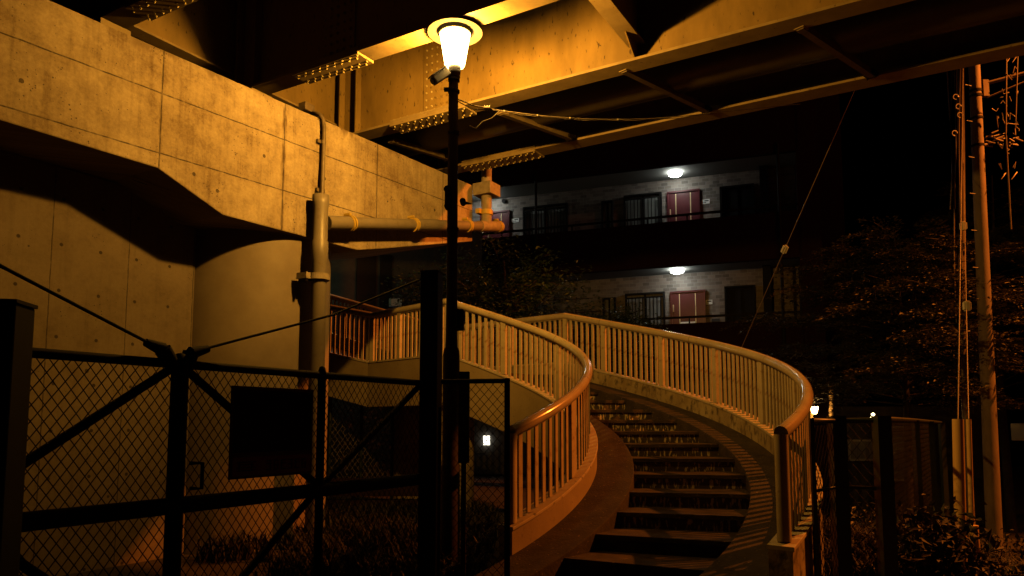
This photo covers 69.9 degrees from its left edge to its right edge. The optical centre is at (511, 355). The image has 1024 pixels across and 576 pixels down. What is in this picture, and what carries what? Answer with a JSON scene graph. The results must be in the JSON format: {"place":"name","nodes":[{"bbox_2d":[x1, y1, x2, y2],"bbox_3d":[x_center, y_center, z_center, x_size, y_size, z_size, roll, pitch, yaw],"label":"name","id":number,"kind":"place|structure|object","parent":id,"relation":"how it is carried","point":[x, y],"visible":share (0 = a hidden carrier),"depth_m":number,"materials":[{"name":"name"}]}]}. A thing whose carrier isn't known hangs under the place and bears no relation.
{"place":"outdoors","nodes":[
{"label":"outdoors","id":0,"kind":"place"},
{"bbox_2d":[62,473,1023,575],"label":"ground","id":1,"kind":"structure","parent":0,"point":[1018,482],"depth_m":13.81,"materials":[{"name":"soil"}]},
{"bbox_2d":[0,299,37,575],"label":"gate post","id":2,"kind":"object","parent":1,"relation":"on","point":[17,316],"visible":1,"depth_m":2.76,"materials":[{"name":"metal"}]},
{"bbox_2d":[19,339,427,575],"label":"chain link fence","id":3,"kind":"object","parent":1,"relation":"on","point":[174,505],"visible":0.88,"depth_m":3.73,"materials":[{"name":"metal"}]},
{"bbox_2d":[0,264,146,342],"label":"stay cable","id":4,"kind":"object","parent":3,"relation":"attached to","point":[34,283],"visible":1,"depth_m":3.21,"materials":[{"name":"paint"}]},
{"bbox_2d":[228,385,313,479],"bbox_3d":[-1.362,0.435,4.189,0.018,0.504,0.599,-3,-6,30],"label":"warning sign","id":5,"kind":"object","parent":3,"relation":"attached to","point":[271,432],"visible":1,"depth_m":4.16,"materials":[{"name":"black metal"}]},
{"bbox_2d":[0,0,471,575],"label":"bridge pier","id":6,"kind":"structure","parent":1,"relation":"on","point":[150,192],"depth_m":7.49,"materials":[{"name":"concrete"}]},
{"bbox_2d":[50,0,196,35],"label":"steel girder","id":7,"kind":"object","parent":6,"relation":"on","point":[121,15],"visible":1,"depth_m":7.00,"materials":[{"name":"metal"}]},
{"bbox_2d":[309,111,325,192],"bbox_3d":[-2.419,-2.515,9.007,0.381,1.151,0.123,-5,-7,42],"label":"conduit","id":8,"kind":"object","parent":6,"relation":"attached to","point":[322,142],"visible":0.86,"depth_m":8.91,"materials":[{"name":"grey metal"}]},
{"bbox_2d":[299,101,314,113],"bbox_3d":[-2.564,-3.092,9.144,0.120,0.100,0.160,-3,-6,30],"label":"junction box","id":9,"kind":"object","parent":8,"relation":"attached to","point":[306,107],"visible":0.69,"depth_m":9.09,"materials":[{"name":"grey metal"}]},
{"bbox_2d":[131,0,557,97],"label":"steel girder","id":10,"kind":"object","parent":6,"relation":"on","point":[280,45],"visible":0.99,"depth_m":8.05,"materials":[{"name":"metal"}]},
{"bbox_2d":[127,0,236,79],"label":"cross beam","id":11,"kind":"structure","parent":10,"relation":"attached to","point":[201,33],"depth_m":8.48,"materials":[{"name":"paint"}]},
{"bbox_2d":[296,168,504,540],"bbox_3d":[-1.277,-0.380,10.264,0.340,5.663,4.308,-3,-6,30],"label":"drain pipe","id":12,"kind":"object","parent":6,"relation":"attached to","point":[486,190],"visible":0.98,"depth_m":8.61,"materials":[{"name":"grey plastic"}]},
{"bbox_2d":[335,0,913,139],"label":"steel girder","id":13,"kind":"object","parent":6,"relation":"on","point":[556,46],"visible":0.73,"depth_m":8.66,"materials":[{"name":"metal"}]},
{"bbox_2d":[269,76,337,125],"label":"cross beam","id":14,"kind":"structure","parent":13,"relation":"attached to","point":[320,96],"depth_m":10.06,"materials":[{"name":"metal"}]},
{"bbox_2d":[589,0,644,57],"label":"cross beam","id":15,"kind":"structure","parent":13,"relation":"attached to","point":[619,17],"depth_m":7.74,"materials":[{"name":"metal"}]},
{"bbox_2d":[619,69,711,113],"bbox_3d":[1.882,-3.188,8.812,1.805,0.137,0.120,5,-7,-44],"label":"brace strut","id":16,"kind":"object","parent":13,"relation":"attached to","point":[665,89],"visible":0.81,"depth_m":8.74,"materials":[{"name":"paint"}]},
{"bbox_2d":[794,25,878,80],"bbox_3d":[3.524,-3.273,7.897,1.796,0.137,0.120,5,-7,-42],"label":"brace strut","id":17,"kind":"object","parent":13,"relation":"attached to","point":[835,50],"visible":0.99,"depth_m":7.82,"materials":[{"name":"paint"}]},
{"bbox_2d":[370,0,1023,156],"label":"girder","id":18,"kind":"object","parent":6,"relation":"on","point":[894,25],"visible":0.43,"depth_m":8.31,"materials":[{"name":"metal"}]},
{"bbox_2d":[191,496,503,575],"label":"weeds","id":19,"kind":"object","parent":1,"relation":"on","point":[444,563],"visible":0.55,"depth_m":7.58,"materials":[{"name":"green plant"}]},
{"bbox_2d":[327,397,393,498],"bbox_3d":[-2.177,1.667,13.303,2.273,1.944,0.060,1,-5,-10],"label":"back fence","id":20,"kind":"object","parent":1,"relation":"on","point":[361,434],"visible":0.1,"depth_m":13.20,"materials":[{"name":"metal"}]},
{"bbox_2d":[325,478,417,516],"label":"wall","id":21,"kind":"structure","parent":1,"relation":"on","point":[387,493],"depth_m":11.09,"materials":[{"name":"brown paint"}]},
{"bbox_2d":[326,231,481,477],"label":"grey house","id":22,"kind":"structure","parent":1,"relation":"on","point":[358,279],"depth_m":19.65,"materials":[{"name":"black"}]},
{"bbox_2d":[356,256,375,309],"bbox_3d":[-3.917,-1.971,19.674,0.525,1.500,0.050,3,-6,-26],"label":"window","id":23,"kind":"structure","parent":22,"relation":"in","point":[366,266],"depth_m":19.65,"materials":[{"name":"black glass"}]},
{"bbox_2d":[379,255,391,309],"bbox_3d":[-3.429,-1.995,19.915,0.329,1.500,0.050,3,-6,-26],"label":"window","id":24,"kind":"structure","parent":22,"relation":"in","point":[385,260],"depth_m":19.89,"materials":[{"name":"black glass"}]},
{"bbox_2d":[417,270,443,575],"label":"steel post","id":25,"kind":"object","parent":1,"relation":"on","point":[431,312],"visible":1,"depth_m":5.47,"materials":[{"name":"black metal"}]},
{"bbox_2d":[210,278,422,348],"bbox_3d":[-1.154,-0.312,4.714,0.015,0.726,1.924,-3,-6,29],"label":"stay cable","id":26,"kind":"object","parent":25,"relation":"attached to","point":[289,326],"visible":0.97,"depth_m":4.51,"materials":[{"name":"paint"}]},
{"bbox_2d":[359,265,522,364],"bbox_3d":[-1.770,0.535,16.550,3.387,5.228,3.567,4,-7,-36],"label":"leafy tree","id":27,"kind":"object","parent":1,"relation":"on","point":[418,295],"visible":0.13,"depth_m":16.61,"materials":[{"name":"green plant"}]},
{"bbox_2d":[427,17,482,568],"bbox_3d":[-0.568,-0.557,7.051,0.552,5.425,0.552,0,-5,0],"label":"street lamp","id":28,"kind":"object","parent":1,"relation":"on","point":[472,34],"visible":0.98,"depth_m":7.00,"materials":[{"name":"black metal"}]},
{"bbox_2d":[428,64,450,85],"bbox_3d":[-0.709,-2.755,7.189,0.214,0.216,0.105,3,-6,-29],"label":"security camera","id":29,"kind":"object","parent":28,"relation":"attached to","point":[439,75],"visible":1,"depth_m":7.15,"materials":[{"name":"beige metal"}]},
{"bbox_2d":[444,185,471,209],"bbox_3d":[-0.522,-1.524,7.075,0.269,0.226,0.090,0,-5,0],"label":"speaker cluster","id":30,"kind":"object","parent":28,"relation":"attached to","point":[448,191],"visible":1,"depth_m":7.04,"materials":[{"name":"paint"}]},
{"bbox_2d":[458,99,798,128],"bbox_3d":[1.426,-2.573,7.776,4.074,0.842,0.297,1,-5,-16],"label":"overhead cable","id":31,"kind":"object","parent":28,"relation":"attached to","point":[489,109],"visible":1,"depth_m":7.58,"materials":[{"name":"black rubber"}]},
{"bbox_2d":[458,371,469,575],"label":"fence post","id":32,"kind":"object","parent":1,"relation":"on","point":[462,404],"visible":0.81,"depth_m":6.03,"materials":[{"name":"black metal"}]},
{"bbox_2d":[440,378,509,575],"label":"chain link fence","id":33,"kind":"object","parent":1,"relation":"on","point":[506,471],"visible":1,"depth_m":5.37,"materials":[{"name":"metal"}]},
{"bbox_2d":[392,231,627,484],"bbox_3d":[0.057,0.178,17.406,5.666,6.073,6.114,-1,-5,13],"label":"leafy tree","id":34,"kind":"object","parent":1,"relation":"on","point":[531,286],"visible":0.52,"depth_m":16.83,"materials":[{"name":"green plant"}]},
{"bbox_2d":[474,358,568,473],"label":"house","id":35,"kind":"structure","parent":1,"relation":"on","point":[484,448],"depth_m":19.54,"materials":[{"name":"black"}]},
{"bbox_2d":[483,436,489,444],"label":"lit window","id":36,"kind":"structure","parent":35,"relation":"in","point":[485,438],"depth_m":19.49,"materials":[{"name":"white glass"}]},
{"bbox_2d":[328,333,824,575],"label":"staircase","id":37,"kind":"structure","parent":1,"relation":"on","point":[667,481],"depth_m":7.67,"materials":[{"name":"concrete"}]},
{"bbox_2d":[329,304,374,360],"bbox_3d":[-4.277,-0.701,13.676,4.466,1.821,0.111,-3,-6,30],"label":"balustrade","id":38,"kind":"object","parent":37,"relation":"on","point":[370,348],"visible":0.15,"depth_m":12.72,"materials":[{"name":"beige paint"}]},
{"bbox_2d":[330,294,418,356],"bbox_3d":[-3.206,-0.704,15.548,4.466,2.172,0.111,-3,-6,30],"label":"balustrade","id":39,"kind":"object","parent":37,"relation":"on","point":[350,302],"visible":0.2,"depth_m":15.43,"materials":[{"name":"beige paint"}]},
{"bbox_2d":[370,298,445,360],"bbox_3d":[-1.677,-0.389,11.804,0.111,0.856,2.081,5,-7,-44],"label":"balustrade","id":40,"kind":"object","parent":37,"relation":"on","point":[399,333],"visible":0.6,"depth_m":11.94,"materials":[{"name":"beige paint"}]},
{"bbox_2d":[457,313,567,366],"bbox_3d":[-0.183,-0.235,13.472,2.922,0.856,0.111,-4,-7,39],"label":"balustrade","id":41,"kind":"object","parent":37,"relation":"on","point":[545,318],"visible":0.35,"depth_m":13.12,"materials":[{"name":"beige paint"}]},
{"bbox_2d":[457,301,592,523],"bbox_3d":[0.167,0.311,8.932,1.430,2.767,4.646,1,-5,-12],"label":"balustrade","id":42,"kind":"object","parent":37,"relation":"on","point":[574,401],"visible":0.92,"depth_m":7.74,"materials":[{"name":"beige paint"}]},
{"bbox_2d":[564,313,813,541],"bbox_3d":[2.240,0.330,9.147,1.642,2.768,7.134,1,-5,-9],"label":"balustrade","id":43,"kind":"object","parent":37,"relation":"on","point":[791,435],"visible":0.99,"depth_m":9.17,"materials":[{"name":"beige metal"}]},
{"bbox_2d":[543,301,680,386],"bbox_3d":[2.320,0.981,18.324,4.009,4.658,3.940,0,-5,0],"label":"leafy tree","id":44,"kind":"object","parent":1,"relation":"on","point":[619,317],"visible":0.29,"depth_m":18.07,"materials":[{"name":"green plant"}]},
{"bbox_2d":[458,94,851,519],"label":"apartment block","id":45,"kind":"structure","parent":1,"relation":"on","point":[687,229],"depth_m":20.82,"materials":[{"name":"concrete"}]},
{"bbox_2d":[480,210,509,238],"bbox_3d":[-0.552,-3.562,23.674,1.012,2.270,0.106,-2,-6,20],"label":"door","id":46,"kind":"structure","parent":45,"relation":"in","point":[503,215],"depth_m":23.67,"materials":[{"name":"red metal"}]},
{"bbox_2d":[523,203,567,234],"bbox_3d":[1.044,-4.099,23.128,1.463,1.340,0.133,-2,-6,20],"label":"window","id":47,"kind":"structure","parent":45,"relation":"in","point":[548,215],"depth_m":23.15,"materials":[{"name":"black glass"}]},
{"bbox_2d":[601,200,612,227],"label":"window","id":48,"kind":"structure","parent":45,"relation":"in","point":[606,206],"depth_m":22.49,"materials":[{"name":"black"}]},
{"bbox_2d":[602,297,615,319],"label":"window","id":49,"kind":"structure","parent":45,"relation":"in","point":[609,302],"depth_m":22.23,"materials":[{"name":"black glass"}]},
{"bbox_2d":[623,192,662,225],"bbox_3d":[3.949,-4.211,22.076,1.146,1.369,0.133,-2,-6,20],"label":"window","id":50,"kind":"structure","parent":45,"relation":"in","point":[645,204],"depth_m":22.11,"materials":[{"name":"black glass"}]},
{"bbox_2d":[625,291,665,324],"bbox_3d":[3.964,-1.276,21.800,1.178,1.214,0.133,-2,-6,20],"label":"window","id":51,"kind":"structure","parent":45,"relation":"in","point":[653,301],"depth_m":21.80,"materials":[{"name":"black glass"}]},
{"bbox_2d":[667,188,700,221],"bbox_3d":[5.082,-3.766,21.633,0.952,2.302,0.106,-2,-6,20],"label":"door","id":52,"kind":"structure","parent":45,"relation":"in","point":[681,201],"depth_m":21.71,"materials":[{"name":"red metal"}]},
{"bbox_2d":[670,289,705,323],"bbox_3d":[5.140,-0.836,21.342,1.012,2.153,0.106,-2,-6,20],"label":"door","id":53,"kind":"structure","parent":45,"relation":"in","point":[689,302],"depth_m":21.40,"materials":[{"name":"red metal"}]},
{"bbox_2d":[719,183,754,216],"bbox_3d":[6.508,-3.951,21.125,0.955,1.977,0.118,-2,-6,20],"label":"window","id":54,"kind":"structure","parent":45,"relation":"in","point":[742,195],"depth_m":21.21,"materials":[{"name":"black glass"}]},
{"bbox_2d":[724,284,755,321],"bbox_3d":[6.508,-1.056,20.858,0.837,1.903,0.118,-2,-6,20],"label":"window","id":55,"kind":"structure","parent":45,"relation":"in","point":[740,298],"depth_m":20.94,"materials":[{"name":"black glass"}]},
{"bbox_2d":[811,404,817,465],"bbox_3d":[6.798,2.473,16.342,0.200,2.879,0.200,0,-5,0],"label":"street lamp","id":56,"kind":"object","parent":1,"relation":"on","point":[814,409],"visible":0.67,"depth_m":16.39,"materials":[{"name":"glass"}]},
{"bbox_2d":[829,386,832,415],"bbox_3d":[7.285,1.744,16.710,0.174,2.158,0.100,0,-5,0],"label":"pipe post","id":57,"kind":"object","parent":1,"relation":"on","point":[831,408],"depth_m":16.73,"materials":[{"name":"grey metal"}]},
{"bbox_2d":[808,416,898,575],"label":"gate","id":58,"kind":"structure","parent":1,"relation":"on","point":[839,486],"depth_m":5.93,"materials":[{"name":"black metal"}]},
{"bbox_2d":[720,215,1023,511],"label":"leafy tree","id":59,"kind":"object","parent":1,"relation":"on","point":[893,280],"visible":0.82,"depth_m":14.14,"materials":[{"name":"green plant"}]},
{"bbox_2d":[851,501,903,533],"bbox_3d":[5.572,2.648,11.374,1.229,0.893,1.194,1,-5,-15],"label":"shrub","id":60,"kind":"object","parent":1,"relation":"on","point":[867,519],"visible":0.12,"depth_m":11.37,"materials":[{"name":"green plant"}]},
{"bbox_2d":[833,406,984,514],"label":"house","id":61,"kind":"structure","parent":1,"relation":"on","point":[927,413],"depth_m":19.43,"materials":[{"name":"grey"}]},
{"bbox_2d":[847,440,872,460],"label":"window","id":62,"kind":"structure","parent":61,"relation":"in","point":[852,446],"depth_m":19.36,"materials":[{"name":"grey"}]},
{"bbox_2d":[892,426,903,480],"bbox_3d":[10.171,2.578,19.373,0.598,1.452,0.105,0,-5,0],"label":"window","id":63,"kind":"structure","parent":61,"relation":"in","point":[898,431],"depth_m":19.36,"materials":[{"name":"grey glass"}]},
{"bbox_2d":[891,417,949,572],"bbox_3d":[5.201,2.059,9.103,0.145,2.548,7.842,-3,-6,33],"label":"chain link fence","id":64,"kind":"object","parent":1,"relation":"on","point":[929,458],"visible":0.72,"depth_m":8.13,"materials":[{"name":"black metal"}]},
{"bbox_2d":[854,502,995,558],"bbox_3d":[3.795,1.813,7.001,1.071,0.806,1.019,2,-6,-23],"label":"shrub","id":65,"kind":"object","parent":1,"relation":"on","point":[874,528],"visible":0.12,"depth_m":7.11,"materials":[{"name":"green plant"}]},
{"bbox_2d":[855,175,1023,532],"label":"leafy tree","id":66,"kind":"object","parent":1,"relation":"on","point":[995,235],"visible":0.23,"depth_m":16.43,"materials":[{"name":"green plant"}]},
{"bbox_2d":[869,494,1023,575],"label":"shrub","id":67,"kind":"object","parent":1,"relation":"on","point":[939,554],"visible":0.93,"depth_m":6.09,"materials":[{"name":"green plant"}]},
{"bbox_2d":[947,68,975,524],"bbox_3d":[8.422,-1.908,13.508,0.593,11.482,0.369,0,-5,0],"label":"cable riser pole","id":68,"kind":"object","parent":1,"relation":"on","point":[958,78],"visible":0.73,"depth_m":13.65,"materials":[{"name":"metal"}]},
{"bbox_2d":[952,79,971,572],"bbox_3d":[6.144,-1.638,9.900,0.138,8.279,7.704,-4,-6,35],"label":"guy wire","id":69,"kind":"object","parent":1,"relation":"attached to","point":[959,484],"visible":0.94,"depth_m":6.52,"materials":[{"name":"white metal"}]},
{"bbox_2d":[959,160,980,558],"bbox_3d":[6.433,-0.638,10.332,0.108,6.428,6.630,-3,-6,33],"label":"guy wire","id":70,"kind":"object","parent":1,"relation":"attached to","point":[969,450],"visible":0.68,"depth_m":7.53,"materials":[{"name":"grey metal"}]},
{"bbox_2d":[965,65,1023,555],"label":"utility pole","id":71,"kind":"object","parent":1,"relation":"on","point":[978,91],"visible":0.98,"depth_m":12.67,"materials":[{"name":"concrete"}]},
{"bbox_2d":[992,57,1019,228],"bbox_3d":[8.537,-4.291,12.651,0.758,4.298,0.412,0,-5,0],"label":"cable tangle","id":72,"kind":"object","parent":71,"relation":"hanging from","point":[1006,113],"visible":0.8,"depth_m":12.61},
{"bbox_2d":[967,526,1023,563],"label":"shrub","id":73,"kind":"object","parent":1,"relation":"on","point":[1016,553],"visible":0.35,"depth_m":10.24,"materials":[{"name":"green plant"}]},
{"bbox_2d":[1011,423,1023,440],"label":"white box","id":74,"kind":"object","parent":1,"relation":"on","point":[1017,431],"visible":1,"depth_m":14.96,"materials":[{"name":"grey metal"}]},
{"bbox_2d":[731,91,853,370],"bbox_3d":[4.368,-1.803,11.591,0.093,3.956,2.654,3,-6,-27],"label":"guy wire","id":75,"kind":"object","parent":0,"point":[784,249],"visible":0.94,"depth_m":11.58,"materials":[{"name":"metal"}]},
{"bbox_2d":[823,515,1023,575],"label":"grass","id":76,"kind":"structure","parent":0,"point":[1011,568],"depth_m":6.98,"materials":[{"name":"green plant"}]},
{"bbox_2d":[839,55,1023,466],"label":"sky","id":77,"kind":"structure","parent":0,"point":[896,146],"materials":[{"name":"black"}]},
{"bbox_2d":[998,428,1023,474],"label":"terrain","id":78,"kind":"structure","parent":0,"point":[1014,444],"depth_m":45.91,"materials":[{"name":"soil"}]},
{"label":"bridge deck","id":79,"kind":"object","parent":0,"visible":0},
{"bbox_2d":[408,15,1023,174],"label":"steel girder","id":80,"kind":"object","parent":79,"relation":"attached to","point":[977,45],"visible":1,"depth_m":9.22,"materials":[{"name":"metal"}]},
{"bbox_2d":[388,138,447,161],"bbox_3d":[-1.325,-3.013,10.707,0.120,0.137,1.175,-4,-7,40],"label":"brace strut","id":81,"kind":"object","parent":80,"relation":"attached to","point":[413,147],"visible":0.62,"depth_m":10.62,"materials":[{"name":"paint"}]},
{"bbox_2d":[497,109,575,141],"bbox_3d":[0.349,-3.094,9.839,0.120,0.137,1.453,-5,-7,44],"label":"brace strut","id":82,"kind":"object","parent":80,"relation":"attached to","point":[529,122],"visible":0.98,"depth_m":9.81,"materials":[{"name":"paint"}]}
]}

